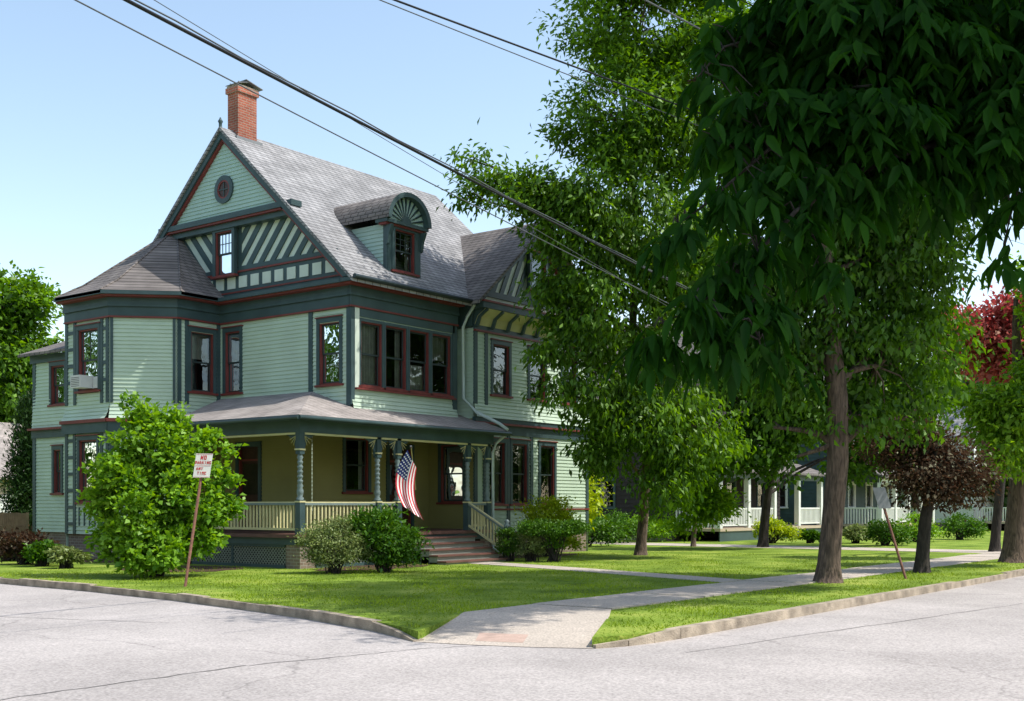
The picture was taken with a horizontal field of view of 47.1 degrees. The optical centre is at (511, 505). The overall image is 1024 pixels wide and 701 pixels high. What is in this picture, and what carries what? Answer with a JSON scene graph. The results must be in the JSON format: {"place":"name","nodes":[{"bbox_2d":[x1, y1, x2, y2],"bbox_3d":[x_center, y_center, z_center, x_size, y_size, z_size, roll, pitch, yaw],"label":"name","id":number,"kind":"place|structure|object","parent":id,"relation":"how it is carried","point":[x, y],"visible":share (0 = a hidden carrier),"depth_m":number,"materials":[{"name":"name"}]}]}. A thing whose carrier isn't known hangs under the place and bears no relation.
{"place":"outdoors","nodes":[
{"label":"outdoors","id":0,"kind":"place"},
{"bbox_2d":[0,576,1023,700],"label":"road","id":1,"kind":"structure","parent":0,"point":[971,654],"depth_m":13.21,"materials":[{"name":"grey asphalt"}]},
{"bbox_2d":[0,603,1021,699],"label":"road tar seams","id":2,"kind":"object","parent":1,"relation":"on","point":[372,653],"visible":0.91,"depth_m":13.27,"materials":[{"name":"grey asphalt"}]},
{"bbox_2d":[414,612,608,647],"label":"kerb ramp","id":3,"kind":"structure","parent":1,"relation":"on","point":[528,630],"depth_m":15.66,"materials":[{"name":"concrete"}]},
{"bbox_2d":[0,569,1023,648],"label":"kerb","id":4,"kind":"structure","parent":1,"relation":"on","point":[667,634],"depth_m":18.75,"materials":[{"name":"concrete"}]},
{"bbox_2d":[0,529,1023,646],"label":"lawn","id":5,"kind":"structure","parent":0,"point":[627,632],"depth_m":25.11,"materials":[{"name":"green plant"}]},
{"bbox_2d":[0,526,19,560],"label":"garden shrub","id":6,"kind":"object","parent":5,"relation":"on","point":[8,533],"visible":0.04,"depth_m":33.92,"materials":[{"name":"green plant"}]},
{"bbox_2d":[0,422,23,512],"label":"neighbour garage","id":7,"kind":"structure","parent":5,"relation":"on","point":[3,428],"depth_m":55.79,"materials":[{"name":"white wood"}]},
{"bbox_2d":[0,512,28,533],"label":"picket fence","id":8,"kind":"object","parent":5,"relation":"on","point":[10,521],"visible":0.43,"depth_m":40.27,"materials":[{"name":"brown wood"}]},
{"bbox_2d":[0,384,33,532],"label":"cypress tree","id":9,"kind":"object","parent":5,"relation":"on","point":[19,491],"visible":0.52,"depth_m":45.46,"materials":[{"name":"green plant"}]},
{"bbox_2d":[0,524,60,564],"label":"garden shrub","id":10,"kind":"object","parent":5,"relation":"on","point":[12,543],"visible":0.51,"depth_m":31.75,"materials":[{"name":"brown plant"}]},
{"bbox_2d":[0,260,74,423],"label":"maple tree","id":11,"kind":"object","parent":5,"relation":"on","point":[27,304],"visible":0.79,"depth_m":59.04,"materials":[{"name":"green plant"}]},
{"bbox_2d":[20,539,61,566],"bbox_3d":[-12.329,1.252,31.064,1.367,0.765,1.334,0,0,37],"label":"garden shrub","id":12,"kind":"object","parent":5,"relation":"on","point":[35,553],"visible":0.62,"depth_m":30.78,"materials":[{"name":"green plant"}]},
{"bbox_2d":[42,544,92,568],"bbox_3d":[-11.311,1.302,30.027,1.228,0.665,1.000,0,0,-14],"label":"garden shrub","id":13,"kind":"object","parent":5,"relation":"on","point":[64,556],"visible":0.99,"depth_m":29.85,"materials":[{"name":"green plant"}]},
{"bbox_2d":[75,388,248,578],"bbox_3d":[-7.964,-0.495,26.634,3.198,4.386,3.237,0,0,37],"label":"lilac bush","id":14,"kind":"object","parent":5,"relation":"on","point":[133,478],"visible":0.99,"depth_m":26.25,"materials":[{"name":"green plant"}]},
{"bbox_2d":[184,453,212,586],"bbox_3d":[-6.199,0.314,23.173,0.585,2.679,0.126,0,0,4],"label":"no parking sign","id":15,"kind":"object","parent":5,"relation":"on","point":[202,466],"visible":0.98,"depth_m":23.19,"materials":[{"name":"white metal"}]},
{"bbox_2d":[32,307,589,550],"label":"wall","id":16,"kind":"structure","parent":5,"relation":"on","point":[275,356],"depth_m":34.88,"materials":[{"name":"green wood"}]},
{"bbox_2d":[27,273,589,554],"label":"trim and cornices","id":17,"kind":"structure","parent":16,"relation":"attached to","point":[356,299],"depth_m":34.84,"materials":[{"name":"green wood"}]},
{"bbox_2d":[18,127,602,357],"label":"roofs","id":18,"kind":"structure","parent":16,"relation":"on","point":[459,258],"depth_m":36.01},
{"bbox_2d":[225,79,262,145],"bbox_3d":[-8.218,-11.660,35.898,0.700,2.520,1.050,0,0,37],"label":"chimney","id":19,"kind":"object","parent":18,"relation":"on","point":[242,113],"visible":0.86,"depth_m":35.68,"materials":[{"name":"brick"}]},
{"bbox_2d":[334,192,431,277],"bbox_3d":[-4.404,-7.752,35.332,3.660,2.705,1.860,0,0,37],"label":"arched dormer","id":20,"kind":"object","parent":18,"relation":"on","point":[403,210],"visible":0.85,"depth_m":34.22,"materials":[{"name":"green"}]},
{"bbox_2d":[47,226,577,529],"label":"windows","id":21,"kind":"structure","parent":16,"relation":"attached to","point":[400,358],"depth_m":35.37,"materials":[{"name":"clear glass"}]},
{"bbox_2d":[158,117,565,313],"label":"gable front","id":22,"kind":"structure","parent":16,"relation":"attached to","point":[279,246],"depth_m":35.06,"materials":[{"name":"green wood"}]},
{"bbox_2d":[36,528,585,559],"bbox_3d":[-6.831,1.250,39.628,12.900,0.900,14.230,0,0,37],"label":"foundation","id":23,"kind":"object","parent":5,"relation":"on","point":[76,541],"visible":0.09,"depth_m":37.66,"materials":[{"name":"stone"}]},
{"bbox_2d":[85,553,575,571],"bbox_3d":[-5.841,1.592,33.196,17.886,0.001,9.316,0,0,-9],"label":"mulch bed","id":24,"kind":"object","parent":5,"relation":"on","point":[218,568],"visible":0.45,"depth_m":30.23,"materials":[{"name":"brown soil"}]},
{"bbox_2d":[514,491,589,555],"bbox_3d":[1.242,0.585,37.041,2.370,2.100,2.259,0,0,37],"label":"golden shrub","id":25,"kind":"object","parent":24,"relation":"on","point":[553,506],"visible":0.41,"depth_m":36.77,"materials":[{"name":"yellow plant"}]},
{"bbox_2d":[288,511,375,573],"bbox_3d":[-4.239,0.883,27.791,1.834,1.499,1.800,0,0,37],"label":"variegated shrub","id":26,"kind":"object","parent":5,"relation":"on","point":[333,541],"visible":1,"depth_m":27.58,"materials":[{"name":"green plant"}]},
{"bbox_2d":[179,392,511,568],"bbox_3d":[-5.011,-0.800,34.194,8.230,4.900,8.685,0,0,37],"label":"wraparound porch","id":27,"kind":"object","parent":5,"relation":"on","point":[300,419],"visible":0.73,"depth_m":31.75,"materials":[{"name":"wood"}]},
{"bbox_2d":[395,446,423,519],"bbox_3d":[-2.740,-0.598,31.909,0.751,2.009,1.187,0,0,0],"label":"american flag","id":28,"kind":"object","parent":27,"relation":"attached to","point":[405,483],"visible":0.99,"depth_m":31.54,"materials":[{"name":"multicoloured fabric"}]},
{"bbox_2d":[337,502,434,571],"bbox_3d":[-3.073,0.775,28.298,2.123,1.713,2.198,0,0,37],"label":"rhododendron shrub","id":29,"kind":"object","parent":5,"relation":"on","point":[375,527],"visible":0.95,"depth_m":28.00,"materials":[{"name":"green plant"}]},
{"bbox_2d":[494,525,522,560],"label":"holly shrub","id":30,"kind":"object","parent":5,"relation":"on","point":[508,549],"visible":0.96,"depth_m":33.83,"materials":[{"name":"green plant"}]},
{"bbox_2d":[513,530,552,560],"bbox_3d":[0.572,1.135,33.779,1.222,0.996,1.254,0,0,37],"label":"boxwood shrub","id":31,"kind":"object","parent":5,"relation":"on","point":[533,544],"visible":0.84,"depth_m":33.64,"materials":[{"name":"green plant"}]},
{"bbox_2d":[512,517,595,561],"bbox_3d":[1.223,0.972,33.547,2.310,1.321,1.546,0,0,17],"label":"clipped shrub","id":32,"kind":"object","parent":5,"relation":"on","point":[556,531],"visible":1,"depth_m":33.32,"materials":[{"name":"green plant"}]},
{"bbox_2d":[540,422,614,530],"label":"dogwood tree","id":33,"kind":"object","parent":5,"relation":"on","point":[593,506],"visible":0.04,"depth_m":42.60,"materials":[{"name":"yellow plant"}]},
{"bbox_2d":[433,0,756,554],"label":"ash tree","id":34,"kind":"object","parent":5,"relation":"on","point":[671,435],"visible":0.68,"depth_m":34.11,"materials":[{"name":"green plant"}]},
{"bbox_2d":[468,562,741,582],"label":"front walkway","id":35,"kind":"structure","parent":5,"relation":"on","point":[673,576],"depth_m":27.90,"materials":[{"name":"concrete"}]},
{"bbox_2d":[588,509,632,545],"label":"garden shrub","id":36,"kind":"object","parent":5,"relation":"on","point":[604,528],"visible":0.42,"depth_m":45.72,"materials":[{"name":"green plant"}]},
{"bbox_2d":[589,507,655,542],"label":"garden shrub","id":37,"kind":"object","parent":5,"relation":"on","point":[634,530],"visible":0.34,"depth_m":49.68,"materials":[{"name":"green plant"}]},
{"bbox_2d":[627,511,677,541],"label":"garden shrub","id":38,"kind":"object","parent":5,"relation":"on","point":[658,533],"visible":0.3,"depth_m":51.64,"materials":[{"name":"green plant"}]},
{"bbox_2d":[652,515,710,539],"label":"garden shrub","id":39,"kind":"object","parent":5,"relation":"on","point":[683,535],"visible":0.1,"depth_m":53.65,"materials":[{"name":"green plant"}]},
{"bbox_2d":[588,365,779,540],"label":"walls","id":40,"kind":"structure","parent":5,"relation":"on","point":[628,505],"depth_m":55.12,"materials":[{"name":"wood"}]},
{"bbox_2d":[589,324,699,410],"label":"roof","id":41,"kind":"structure","parent":40,"relation":"on","point":[680,342],"depth_m":57.73,"materials":[{"name":"grey"}]},
{"bbox_2d":[595,414,765,508],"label":"windows","id":42,"kind":"structure","parent":40,"relation":"attached to","point":[611,489],"depth_m":56.44,"materials":[{"name":"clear glass"}]},
{"bbox_2d":[648,478,751,546],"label":"yard tree","id":43,"kind":"object","parent":5,"relation":"on","point":[717,504],"visible":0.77,"depth_m":43.49,"materials":[{"name":"green plant"}]},
{"bbox_2d":[674,460,825,541],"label":"porch","id":44,"kind":"object","parent":5,"relation":"on","point":[742,531],"visible":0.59,"depth_m":55.80,"materials":[{"name":"white wood"}]},
{"bbox_2d":[751,514,805,542],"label":"garden shrub","id":45,"kind":"object","parent":5,"relation":"on","point":[777,530],"visible":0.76,"depth_m":49.83,"materials":[{"name":"yellow plant"}]},
{"bbox_2d":[796,529,819,542],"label":"garden shrub","id":46,"kind":"object","parent":5,"relation":"on","point":[811,536],"visible":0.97,"depth_m":49.80,"materials":[{"name":"green plant"}]},
{"bbox_2d":[621,320,1009,519],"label":"distant trees","id":47,"kind":"object","parent":5,"relation":"on","point":[992,481],"visible":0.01,"depth_m":78.01,"materials":[{"name":"green plant"}]},
{"bbox_2d":[684,350,971,546],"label":"linden tree","id":48,"kind":"object","parent":5,"relation":"on","point":[773,455],"visible":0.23,"depth_m":42.84,"materials":[{"name":"green plant"}]},
{"bbox_2d":[780,430,890,531],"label":"walls","id":49,"kind":"structure","parent":5,"relation":"on","point":[809,496],"depth_m":66.69,"materials":[{"name":"wood"}]},
{"bbox_2d":[780,443,889,507],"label":"windows","id":50,"kind":"structure","parent":49,"relation":"attached to","point":[851,497],"depth_m":68.10,"materials":[{"name":"white paint"}]},
{"bbox_2d":[659,0,1020,583],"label":"street tree","id":51,"kind":"object","parent":5,"relation":"on","point":[894,319],"visible":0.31,"depth_m":24.44,"materials":[{"name":"green plant"}]},
{"bbox_2d":[842,523,874,542],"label":"garden shrub","id":52,"kind":"object","parent":5,"relation":"on","point":[851,532],"visible":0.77,"depth_m":49.70,"materials":[{"name":"green plant"}]},
{"bbox_2d":[858,518,917,545],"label":"garden shrub","id":53,"kind":"object","parent":5,"relation":"on","point":[881,530],"visible":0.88,"depth_m":46.84,"materials":[{"name":"green plant"}]},
{"bbox_2d":[843,464,934,527],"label":"porch","id":54,"kind":"object","parent":5,"relation":"on","point":[895,513],"visible":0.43,"depth_m":64.98,"materials":[{"name":"white wood"}]},
{"bbox_2d":[872,487,906,578],"bbox_3d":[8.238,0.632,25.644,0.850,2.053,0.073,0,0,-11],"label":"traffic sign","id":55,"kind":"object","parent":5,"relation":"on","point":[881,497],"visible":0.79,"depth_m":25.59,"materials":[{"name":"grey metal"}]},
{"bbox_2d":[895,511,949,541],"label":"garden shrub","id":56,"kind":"object","parent":5,"relation":"on","point":[934,530],"visible":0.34,"depth_m":51.82,"materials":[{"name":"green plant"}]},
{"bbox_2d":[850,413,1012,572],"bbox_3d":[10.217,-0.409,28.306,4.269,4.148,2.920,0,0,-7],"label":"plum tree","id":57,"kind":"object","parent":5,"relation":"on","point":[947,476],"visible":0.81,"depth_m":27.97,"materials":[{"name":"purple plant"}]},
{"bbox_2d":[897,437,1004,529],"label":"walls","id":58,"kind":"structure","parent":5,"relation":"on","point":[938,514],"depth_m":76.58,"materials":[{"name":"wood"}]},
{"bbox_2d":[910,449,993,507],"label":"windows","id":59,"kind":"structure","parent":58,"relation":"attached to","point":[980,498],"depth_m":77.39,"materials":[{"name":"white paint"}]},
{"bbox_2d":[936,380,991,437],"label":"roof","id":60,"kind":"structure","parent":58,"relation":"on","point":[959,421],"depth_m":76.83,"materials":[{"name":"grey"}]},
{"bbox_2d":[939,510,990,539],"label":"garden shrub","id":61,"kind":"object","parent":5,"relation":"on","point":[967,530],"visible":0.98,"depth_m":54.78,"materials":[{"name":"green plant"}]},
{"bbox_2d":[936,250,1023,562],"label":"roadside tree","id":62,"kind":"object","parent":5,"relation":"on","point":[996,420],"visible":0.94,"depth_m":30.84,"materials":[{"name":"green plant"}]},
{"bbox_2d":[939,282,1023,551],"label":"red maple tree","id":63,"kind":"object","parent":5,"relation":"on","point":[997,329],"visible":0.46,"depth_m":34.73,"materials":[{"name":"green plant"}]},
{"bbox_2d":[974,469,1008,523],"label":"porch","id":64,"kind":"object","parent":5,"relation":"on","point":[1003,521],"visible":0.2,"depth_m":74.93,"materials":[{"name":"white wood"}]},
{"bbox_2d":[0,0,1023,370],"label":"sky","id":65,"kind":"structure","parent":0,"point":[104,126],"materials":[{"name":"blue"}]},
{"bbox_2d":[380,0,1021,243],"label":"utility wire","id":66,"kind":"object","parent":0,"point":[532,60],"visible":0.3,"depth_m":18.08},
{"bbox_2d":[393,0,1023,228],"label":"utility wire","id":67,"kind":"object","parent":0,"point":[455,22],"visible":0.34,"depth_m":17.66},
{"bbox_2d":[469,551,1000,615],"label":"sidewalk","id":68,"kind":"structure","parent":0,"point":[605,605],"depth_m":21.32,"materials":[{"name":"concrete"}]},
{"bbox_2d":[592,542,987,552],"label":"driveway","id":69,"kind":"structure","parent":0,"point":[817,547],"depth_m":44.55,"materials":[{"name":"concrete"}]},
{"bbox_2d":[644,0,1019,190],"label":"utility wire","id":70,"kind":"object","parent":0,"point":[672,14],"visible":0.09,"depth_m":16.25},
{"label":"utility pole","id":71,"kind":"object","parent":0,"visible":0},
{"bbox_2d":[75,0,668,303],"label":"utility wire","id":72,"kind":"object","parent":71,"relation":"attached to","point":[332,132],"visible":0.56,"depth_m":19.72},
{"bbox_2d":[123,0,686,289],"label":"utility wire","id":73,"kind":"object","parent":71,"relation":"attached to","point":[222,49],"visible":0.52,"depth_m":18.40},
{"bbox_2d":[154,0,673,309],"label":"utility wire","id":74,"kind":"object","parent":71,"relation":"attached to","point":[391,143],"visible":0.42,"depth_m":21.14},
{"label":"ground","id":75,"kind":"structure","parent":0,"visible":0},
{"bbox_2d":[604,0,1023,411],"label":"walnut tree","id":76,"kind":"object","parent":75,"relation":"on","point":[850,115],"visible":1,"depth_m":6.61,"materials":[{"name":"green plant"}]}
]}

